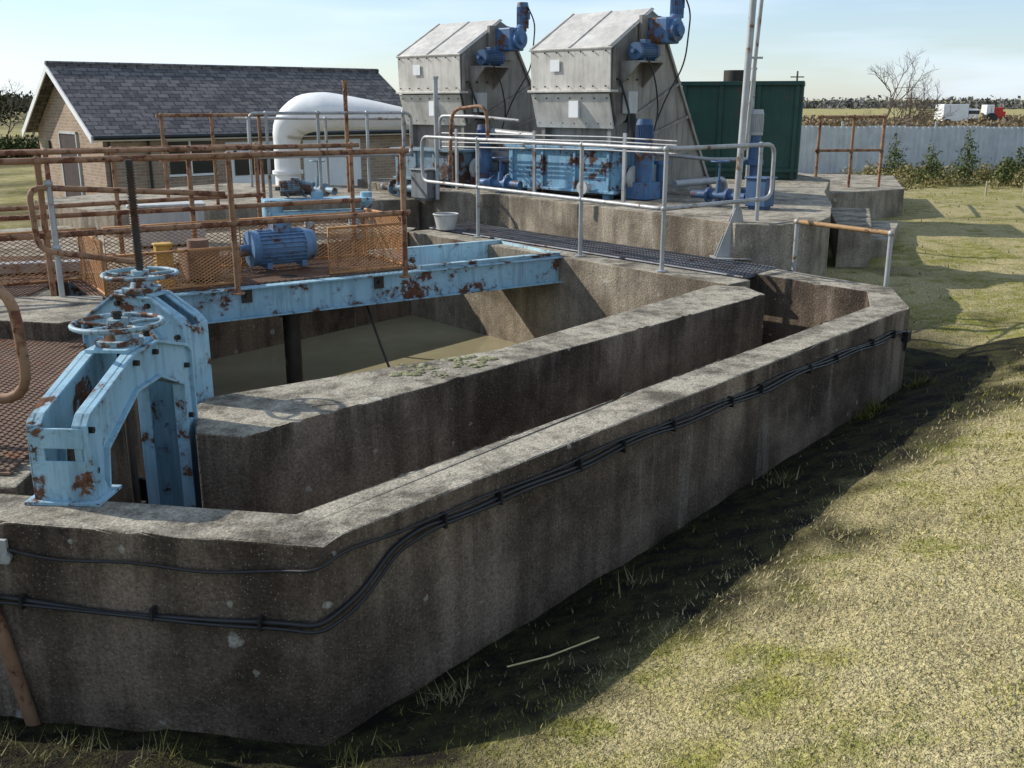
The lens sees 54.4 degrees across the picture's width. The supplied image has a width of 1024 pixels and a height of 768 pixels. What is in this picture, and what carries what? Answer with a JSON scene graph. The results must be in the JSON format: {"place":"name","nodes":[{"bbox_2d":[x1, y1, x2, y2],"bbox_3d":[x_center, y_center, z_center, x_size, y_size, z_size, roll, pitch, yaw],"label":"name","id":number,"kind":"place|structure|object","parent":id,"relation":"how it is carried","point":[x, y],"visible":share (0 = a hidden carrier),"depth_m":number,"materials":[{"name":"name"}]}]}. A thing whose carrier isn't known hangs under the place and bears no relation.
{"place":"outdoors","nodes":[
{"label":"outdoors","id":0,"kind":"place"},
{"bbox_2d":[0,296,103,341],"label":"concrete upstand","id":1,"kind":"object","parent":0,"point":[50,318],"visible":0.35,"depth_m":6.61,"materials":[{"name":"grey concrete"}]},
{"bbox_2d":[151,242,175,286],"bbox_3d":[-2.894,-0.994,8.292,0.150,0.360,0.140,-10,19,-32],"label":"yellow cabinet","id":2,"kind":"object","parent":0,"point":[162,246],"visible":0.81,"depth_m":8.23,"materials":[{"name":"paint"}]},
{"bbox_2d":[211,315,516,396],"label":"water","id":3,"kind":"structure","parent":0,"point":[409,339],"depth_m":10.47,"materials":[{"name":"brown liquid"}]},
{"bbox_2d":[279,275,303,384],"bbox_3d":[-1.980,-0.259,9.020,0.318,1.450,0.318,0,16,0],"label":"shaft","id":4,"kind":"object","parent":3,"relation":"in","point":[292,347],"visible":0.32,"depth_m":8.94,"materials":[{"name":"metal"}]},
{"bbox_2d":[366,305,389,367],"bbox_3d":[-1.031,-0.189,8.563,0.045,0.777,1.657,-7,17,-22],"label":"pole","id":5,"kind":"object","parent":3,"relation":"in","point":[378,339],"visible":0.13,"depth_m":8.91,"materials":[{"name":"metal"}]},
{"bbox_2d":[0,100,1023,767],"bbox_3d":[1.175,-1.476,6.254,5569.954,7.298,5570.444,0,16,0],"label":"ground","id":6,"kind":"structure","parent":0,"point":[970,292],"depth_m":4.00,"materials":[{"name":"green plant"}]},
{"bbox_2d":[0,90,32,126],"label":"evergreen trees","id":7,"kind":"object","parent":6,"relation":"on","point":[20,110],"visible":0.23,"depth_m":71.03,"materials":[{"name":"green plant"}]},
{"bbox_2d":[0,80,32,142],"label":"bare tree","id":8,"kind":"object","parent":6,"relation":"on","point":[1,115],"visible":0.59,"depth_m":59.59,"materials":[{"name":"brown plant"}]},
{"bbox_2d":[0,133,40,158],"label":"hedge","id":9,"kind":"object","parent":6,"relation":"on","point":[4,144],"visible":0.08,"depth_m":43.89,"materials":[{"name":"green plant"}]},
{"bbox_2d":[6,96,34,139],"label":"bare tree","id":10,"kind":"object","parent":6,"relation":"on","point":[19,100],"visible":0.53,"depth_m":57.95,"materials":[{"name":"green plant"}]},
{"bbox_2d":[38,85,409,198],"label":"walls","id":11,"kind":"structure","parent":6,"relation":"on","point":[57,115],"depth_m":24.16,"materials":[{"name":"beige brick"}]},
{"bbox_2d":[45,140,51,148],"bbox_3d":[-11.826,-6.106,25.379,0.060,0.200,0.300,-13,20,-38],"label":"wall lamp","id":12,"kind":"object","parent":11,"relation":"attached to","point":[47,144],"visible":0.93,"depth_m":25.30,"materials":[{"name":"black glass"}]},
{"bbox_2d":[57,131,84,196],"bbox_3d":[-10.746,-5.210,24.303,0.050,1.860,1.370,-13,20,-38],"label":"door frame","id":13,"kind":"object","parent":11,"relation":"attached to","point":[77,146],"visible":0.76,"depth_m":23.87,"materials":[{"name":"white wood"}]},
{"bbox_2d":[59,133,81,196],"bbox_3d":[-10.738,-5.183,24.317,0.030,1.800,1.250,-13,20,-38],"label":"door","id":14,"kind":"structure","parent":13,"relation":"in","point":[71,174],"depth_m":24.28,"materials":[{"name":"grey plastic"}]},
{"bbox_2d":[166,139,213,176],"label":"window frames","id":15,"kind":"structure","parent":11,"relation":"attached to","point":[196,174],"depth_m":23.69,"materials":[{"name":"white wood"}]},
{"bbox_2d":[25,65,401,135],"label":"slate roof","id":16,"kind":"structure","parent":11,"relation":"on","point":[105,100],"depth_m":24.53,"materials":[{"name":"grey stone"}]},
{"bbox_2d":[44,61,378,72],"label":"ridge tiles","id":17,"kind":"object","parent":16,"relation":"on","point":[109,64],"visible":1,"depth_m":25.83,"materials":[{"name":"stone"}]},
{"bbox_2d":[22,65,409,184],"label":"white trim","id":18,"kind":"structure","parent":11,"relation":"attached to","point":[337,171],"depth_m":25.65,"materials":[{"name":"white wood"}]},
{"bbox_2d":[168,141,274,175],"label":"windows","id":19,"kind":"structure","parent":11,"relation":"attached to","point":[242,167],"depth_m":23.94,"materials":[{"name":"black glass"}]},
{"bbox_2d":[92,129,409,188],"bbox_3d":[-5.766,-5.360,25.085,9.200,1.924,0.325,-13,20,-38],"label":"gutter","id":20,"kind":"object","parent":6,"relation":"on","point":[167,136],"visible":0.5,"depth_m":23.27,"materials":[{"name":"black metal"}]},
{"bbox_2d":[0,221,909,746],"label":"concrete tank","id":21,"kind":"object","parent":6,"relation":"on","point":[308,475],"visible":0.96,"depth_m":4.74,"materials":[{"name":"grey concrete"}]},
{"bbox_2d":[0,539,40,725],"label":"rusty post","id":22,"kind":"object","parent":21,"relation":"attached to","point":[14,669],"visible":0.88,"depth_m":3.82,"materials":[{"name":"brown metal"}]},
{"bbox_2d":[24,310,202,507],"bbox_3d":[-1.700,0.626,4.475,0.394,1.920,1.147,0,16,0],"label":"frame","id":23,"kind":"object","parent":21,"relation":"on","point":[83,406],"visible":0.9,"depth_m":4.21,"materials":[{"name":"blue paint"}]},
{"bbox_2d":[81,160,213,503],"bbox_3d":[-1.971,0.060,5.410,0.734,2.500,0.394,7,17,22],"label":"sluice gate handwheel","id":24,"kind":"object","parent":21,"relation":"on","point":[186,322],"visible":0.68,"depth_m":5.19,"materials":[{"name":"blue paint"}]},
{"bbox_2d":[389,355,498,377],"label":"moss clumps","id":25,"kind":"object","parent":21,"relation":"on","point":[481,360],"visible":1,"depth_m":5.87,"materials":[{"name":"green plant"}]},
{"bbox_2d":[0,330,911,634],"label":"wall cables","id":26,"kind":"object","parent":21,"relation":"attached to","point":[262,622],"depth_m":3.79,"materials":[{"name":"black rubber"}]},
{"bbox_2d":[791,218,895,286],"bbox_3d":[2.930,-0.847,8.983,0.109,1.202,1.089,-11,19,-35],"label":"handrail","id":27,"kind":"object","parent":21,"relation":"on","point":[797,222],"visible":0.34,"depth_m":8.75,"materials":[{"name":"silver metal"}]},
{"bbox_2d":[35,173,903,276],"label":"concrete plinth","id":28,"kind":"structure","parent":6,"relation":"on","point":[767,238],"depth_m":12.36,"materials":[{"name":"grey concrete"}]},
{"bbox_2d":[0,253,156,474],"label":"platform grating","id":29,"kind":"object","parent":28,"relation":"on","point":[50,362],"visible":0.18,"depth_m":5.69,"materials":[{"name":"brown metal"}]},
{"bbox_2d":[0,285,30,403],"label":"rusty handrail","id":30,"kind":"object","parent":29,"relation":"on","point":[20,391],"visible":1,"depth_m":4.33,"materials":[{"name":"brown metal"}]},
{"bbox_2d":[0,259,106,273],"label":"cable trunking","id":31,"kind":"object","parent":29,"relation":"on","point":[35,267],"visible":0.29,"depth_m":8.91,"materials":[{"name":"grey metal"}]},
{"bbox_2d":[27,179,224,296],"bbox_3d":[-2.769,-1.043,7.396,1.426,0.982,0.260,-11,19,-34],"label":"rusty handrail","id":32,"kind":"object","parent":28,"relation":"on","point":[49,187],"visible":0.8,"depth_m":7.15,"materials":[{"name":"rusted steel"}]},
{"bbox_2d":[0,143,264,257],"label":"rusty handrail","id":33,"kind":"object","parent":28,"relation":"on","point":[117,203],"visible":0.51,"depth_m":9.67,"materials":[{"name":"brown metal"}]},
{"bbox_2d":[126,200,205,245],"bbox_3d":[-3.750,-1.751,10.832,0.800,0.435,0.400,-6,17,-21],"label":"grey cabinet","id":34,"kind":"object","parent":28,"relation":"on","point":[159,218],"visible":0.54,"depth_m":10.67,"materials":[{"name":"plastic"}]},
{"bbox_2d":[0,142,361,283],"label":"rusty handrail","id":35,"kind":"object","parent":28,"relation":"on","point":[192,208],"visible":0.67,"depth_m":8.97,"materials":[{"name":"brown metal"}]},
{"bbox_2d":[0,147,411,295],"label":"rusty handrail","id":36,"kind":"object","parent":28,"relation":"on","point":[45,235],"visible":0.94,"depth_m":7.82,"materials":[{"name":"brown metal"}]},
{"bbox_2d":[155,113,265,204],"bbox_3d":[-3.701,-2.792,12.384,1.332,1.133,0.112,-11,19,-33],"label":"rusty handrail","id":37,"kind":"object","parent":28,"relation":"on","point":[209,115],"visible":0.68,"depth_m":12.29,"materials":[{"name":"brown metal"}]},
{"bbox_2d":[68,239,563,323],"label":"blue bridge","id":38,"kind":"structure","parent":28,"relation":"on","point":[442,270],"depth_m":9.14,"materials":[{"name":"paint"}]},
{"bbox_2d":[0,208,407,295],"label":"guard","id":39,"kind":"object","parent":38,"relation":"on","point":[87,277],"visible":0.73,"depth_m":8.72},
{"bbox_2d":[177,238,249,279],"bbox_3d":[-2.553,-1.117,8.691,0.670,0.320,0.319,-12,20,-36],"label":"gearbox","id":40,"kind":"object","parent":38,"relation":"on","point":[193,243],"visible":0.68,"depth_m":8.49,"materials":[{"name":"metal"}]},
{"bbox_2d":[238,223,316,268],"bbox_3d":[-2.159,-1.274,9.106,0.690,0.395,0.322,-10,19,-32],"label":"electric motor","id":41,"kind":"object","parent":38,"relation":"on","point":[276,244],"visible":0.98,"depth_m":9.02,"materials":[{"name":"paint"}]},
{"bbox_2d":[261,177,372,232],"bbox_3d":[-2.297,-2.112,11.783,1.296,0.652,0.324,-5,17,-19],"label":"blue conveyor","id":42,"kind":"object","parent":28,"relation":"on","point":[294,186],"visible":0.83,"depth_m":11.67,"materials":[{"name":"metal"}]},
{"bbox_2d":[234,116,405,186],"bbox_3d":[-2.801,-3.467,15.070,2.816,1.132,0.119,2,16,6],"label":"grey handrail","id":43,"kind":"object","parent":28,"relation":"on","point":[325,118],"visible":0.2,"depth_m":14.97,"materials":[{"name":"metal"}]},
{"bbox_2d":[309,160,337,196],"bbox_3d":[-2.600,-2.743,13.358,0.706,0.509,0.216,12,19,35],"label":"gate valve","id":44,"kind":"object","parent":28,"relation":"on","point":[328,190],"visible":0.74,"depth_m":13.29,"materials":[{"name":"metal"}]},
{"bbox_2d":[247,110,412,199],"bbox_3d":[-2.324,-2.976,13.002,2.167,1.152,0.118,-7,17,-22],"label":"grey handrail","id":45,"kind":"object","parent":28,"relation":"on","point":[318,113],"visible":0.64,"depth_m":12.94,"materials":[{"name":"grey metal"}]},
{"bbox_2d":[272,92,409,184],"bbox_3d":[-2.553,-3.723,15.329,2.490,1.482,0.579,4,16,15],"label":"white duct","id":46,"kind":"object","parent":28,"relation":"on","point":[290,131],"visible":0.66,"depth_m":15.11,"materials":[{"name":"white metal"}]},
{"bbox_2d":[342,80,349,192],"bbox_3d":[-2.350,-3.516,14.178,0.077,1.550,0.077,0,16,0],"label":"steel post","id":47,"kind":"object","parent":28,"relation":"on","point":[345,105],"visible":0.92,"depth_m":14.11,"materials":[{"name":"brown metal"}]},
{"bbox_2d":[380,156,410,196],"bbox_3d":[-1.550,-2.862,13.688,0.700,0.559,0.218,14,21,41],"label":"gate valve","id":48,"kind":"object","parent":28,"relation":"on","point":[392,187],"visible":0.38,"depth_m":13.73,"materials":[{"name":"blue metal"}]},
{"bbox_2d":[409,168,440,200],"bbox_3d":[-1.150,-2.646,13.198,0.360,0.410,0.260,14,21,41],"label":"control box","id":49,"kind":"object","parent":28,"relation":"on","point":[421,190],"visible":0.88,"depth_m":13.11,"materials":[{"name":"grey paint"}]},
{"bbox_2d":[432,76,439,199],"bbox_3d":[-0.980,-3.181,12.922,0.077,1.550,0.077,0,16,0],"label":"steel post","id":50,"kind":"object","parent":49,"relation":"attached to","point":[436,130],"visible":1,"depth_m":12.89,"materials":[{"name":"metal"}]},
{"bbox_2d":[390,124,507,187],"bbox_3d":[-0.869,-3.271,14.204,1.698,0.855,1.070,14,21,41],"label":"screenings compactor","id":51,"kind":"object","parent":28,"relation":"on","point":[488,168],"visible":0.53,"depth_m":13.79,"materials":[{"name":"blue paint"}]},
{"bbox_2d":[448,104,489,164],"bbox_3d":[-0.504,-2.948,11.812,0.603,0.710,0.094,10,19,32],"label":"rusty handrail","id":52,"kind":"object","parent":28,"relation":"on","point":[457,109],"visible":0.95,"depth_m":11.81,"materials":[{"name":"brown metal"}]},
{"bbox_2d":[396,2,541,183],"bbox_3d":[-0.223,-4.242,14.709,1.750,2.520,2.409,14,21,41],"label":"inclined screen","id":53,"kind":"object","parent":28,"relation":"on","point":[467,63],"visible":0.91,"depth_m":13.99,"materials":[{"name":"silver metal"}]},
{"bbox_2d":[480,157,522,192],"bbox_3d":[-0.150,-2.729,12.998,0.706,0.459,0.216,12,19,35],"label":"gate valve","id":54,"kind":"object","parent":28,"relation":"on","point":[499,181],"visible":0.94,"depth_m":12.96,"materials":[{"name":"blue paint"}]},
{"bbox_2d":[504,119,670,199],"bbox_3d":[0.947,-2.882,12.644,2.118,0.955,1.070,14,21,41],"label":"screenings compactor","id":55,"kind":"object","parent":28,"relation":"on","point":[558,170],"visible":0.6,"depth_m":12.18,"materials":[{"name":"blue paint"}]},
{"bbox_2d":[438,114,747,201],"bbox_3d":[0.887,-3.009,13.191,4.062,1.072,2.395,11,19,34],"label":"process pipework","id":56,"kind":"object","parent":28,"relation":"on","point":[520,135],"visible":0.69,"depth_m":12.71,"materials":[{"name":"grey metal"}]},
{"bbox_2d":[420,135,775,271],"bbox_3d":[0.338,-2.004,10.520,4.415,1.132,1.645,10,18,30],"label":"grey handrail","id":57,"kind":"object","parent":28,"relation":"on","point":[664,207],"visible":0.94,"depth_m":9.87,"materials":[{"name":"grey metal"}]},
{"bbox_2d":[429,222,777,278],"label":"steel walkway","id":58,"kind":"structure","parent":28,"relation":"on","point":[723,267],"depth_m":10.34,"materials":[{"name":"grey metal"}]},
{"bbox_2d":[433,212,458,229],"bbox_3d":[-0.800,-1.973,12.068,0.320,0.190,0.320,0,16,0],"label":"plastic bucket","id":59,"kind":"object","parent":58,"relation":"on","point":[445,220],"visible":1,"depth_m":11.97,"materials":[{"name":"white plastic"}]},
{"bbox_2d":[710,0,763,259],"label":"lighting mast","id":60,"kind":"object","parent":58,"relation":"on","point":[723,247],"visible":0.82,"depth_m":9.59,"materials":[{"name":"grey metal"}]},
{"bbox_2d":[527,0,711,196],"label":"inclined screen","id":61,"kind":"object","parent":28,"relation":"on","point":[613,73],"visible":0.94,"depth_m":12.35,"materials":[{"name":"silver metal"}]},
{"bbox_2d":[690,160,745,205],"bbox_3d":[2.350,-2.277,11.307,0.705,0.509,0.214,10,19,32],"label":"gate valve","id":62,"kind":"object","parent":28,"relation":"on","point":[708,194],"visible":0.92,"depth_m":11.30,"materials":[{"name":"blue paint"}]},
{"bbox_2d":[681,70,805,178],"bbox_3d":[3.656,-4.159,15.885,1.870,1.620,1.520,5,16,16],"label":"green skip","id":63,"kind":"object","parent":28,"relation":"on","point":[714,107],"visible":0.81,"depth_m":15.20,"materials":[{"name":"paint"}]},
{"bbox_2d":[745,68,756,186],"bbox_3d":[3.250,-3.478,13.566,0.077,1.590,0.077,0,16,0],"label":"steel post","id":64,"kind":"object","parent":28,"relation":"on","point":[747,170],"visible":0.31,"depth_m":13.59,"materials":[{"name":"grey metal"}]},
{"bbox_2d":[744,176,777,209],"bbox_3d":[2.750,-2.119,11.040,0.290,0.350,0.240,14,21,41],"label":"control box","id":65,"kind":"object","parent":28,"relation":"on","point":[751,183],"visible":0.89,"depth_m":10.97,"materials":[{"name":"blue paint"}]},
{"bbox_2d":[814,113,886,187],"bbox_3d":[6.412,-4.153,17.669,0.870,1.236,3.155,13,20,38],"label":"rusty handrail","id":66,"kind":"object","parent":28,"relation":"on","point":[851,150],"visible":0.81,"depth_m":16.81,"materials":[{"name":"brown metal"}]},
{"bbox_2d":[12,95,1023,111],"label":"distant treeline","id":67,"kind":"object","parent":6,"relation":"on","point":[851,103],"visible":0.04,"depth_m":319.60,"materials":[{"name":"green plant"}]},
{"bbox_2d":[507,636,598,667],"bbox_3d":[0.177,1.094,4.032,0.414,0.048,0.046,-7,17,-22],"label":"grass stalk","id":68,"kind":"object","parent":6,"relation":"on","point":[561,651],"depth_m":4.00,"materials":[{"name":"plant"}]},
{"bbox_2d":[790,71,803,80],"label":"utility pole","id":69,"kind":"object","parent":6,"relation":"on","point":[796,76],"visible":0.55,"depth_m":87.89,"materials":[{"name":"brown wood"}]},
{"bbox_2d":[858,117,907,125],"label":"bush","id":70,"kind":"object","parent":6,"relation":"on","point":[890,124],"visible":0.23,"depth_m":49.85,"materials":[{"name":"brown plant"}]},
{"bbox_2d":[881,133,910,178],"bbox_3d":[9.417,-5.535,24.292,0.857,1.280,0.846,-13,21,-39],"label":"conifer sapling","id":71,"kind":"object","parent":6,"relation":"on","point":[894,154],"visible":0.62,"depth_m":24.28,"materials":[{"name":"green plant"}]},
{"bbox_2d":[849,52,955,125],"bbox_3d":[14.936,-10.661,38.570,3.600,4.604,4.326,0,16,0],"label":"bare tree","id":72,"kind":"object","parent":6,"relation":"on","point":[923,111],"visible":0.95,"depth_m":37.98,"materials":[{"name":"brown plant"}]},
{"bbox_2d":[798,121,1023,175],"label":"corrugated fence","id":73,"kind":"object","parent":6,"relation":"on","point":[995,144],"visible":0.37,"depth_m":26.36,"materials":[{"name":"grey metal"}]},
{"bbox_2d":[799,154,1023,190],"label":"dry undergrowth","id":74,"kind":"object","parent":6,"relation":"on","point":[902,179],"visible":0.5,"depth_m":23.30,"materials":[{"name":"green plant"}]},
{"bbox_2d":[802,112,1023,126],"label":"scrub","id":75,"kind":"object","parent":6,"relation":"on","point":[1014,121],"visible":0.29,"depth_m":96.53,"materials":[{"name":"brown plant"}]},
{"bbox_2d":[904,101,931,126],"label":"bare tree","id":76,"kind":"object","parent":6,"relation":"on","point":[918,111],"visible":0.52,"depth_m":72.35,"materials":[{"name":"brown plant"}]},
{"bbox_2d":[905,118,948,126],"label":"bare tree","id":77,"kind":"object","parent":6,"relation":"on","point":[919,125],"visible":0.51,"depth_m":58.67,"materials":[{"name":"brown plant"}]},
{"bbox_2d":[909,140,947,184],"bbox_3d":[9.713,-5.094,23.121,0.853,1.117,0.854,0,16,0],"label":"conifer sapling","id":78,"kind":"object","parent":6,"relation":"on","point":[931,159],"visible":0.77,"depth_m":23.06,"materials":[{"name":"green plant"}]},
{"bbox_2d":[934,104,979,122],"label":"white lorry","id":79,"kind":"object","parent":6,"relation":"on","point":[962,112],"visible":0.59,"depth_m":103.19,"materials":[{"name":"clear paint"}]},
{"bbox_2d":[945,130,980,182],"bbox_3d":[10.714,-5.349,23.523,0.842,1.370,0.823,0,16,0],"label":"conifer sapling","id":80,"kind":"object","parent":6,"relation":"on","point":[963,168],"visible":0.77,"depth_m":23.50,"materials":[{"name":"green plant"}]},
{"bbox_2d":[981,105,1008,121],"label":"red tractor","id":81,"kind":"object","parent":6,"relation":"on","point":[992,112],"visible":0.83,"depth_m":102.62,"materials":[{"name":"paint"}]},
{"bbox_2d":[984,181,1023,195],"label":"marker stakes","id":82,"kind":"object","parent":6,"relation":"on","point":[986,187],"visible":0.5,"depth_m":20.48,"materials":[{"name":"beige wood"}]},
{"bbox_2d":[988,152,1022,186],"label":"conifer sapling","id":83,"kind":"object","parent":6,"relation":"on","point":[1007,167],"visible":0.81,"depth_m":22.75,"materials":[{"name":"green plant"}]},
{"bbox_2d":[1005,146,1023,179],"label":"conifer sapling","id":84,"kind":"object","parent":6,"relation":"on","point":[1018,162],"visible":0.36,"depth_m":24.00,"materials":[{"name":"green plant"}]},
{"bbox_2d":[0,0,1023,100],"label":"sky","id":85,"kind":"structure","parent":0,"point":[975,48],"materials":[{"name":"blue"}]},
{"bbox_2d":[741,109,763,192],"bbox_3d":[2.950,-2.787,12.098,0.300,1.060,0.250,0,16,0],"label":"dosing pump","id":86,"kind":"object","parent":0,"point":[756,125],"visible":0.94,"depth_m":12.00,"materials":[{"name":"blue paint"}]}
]}

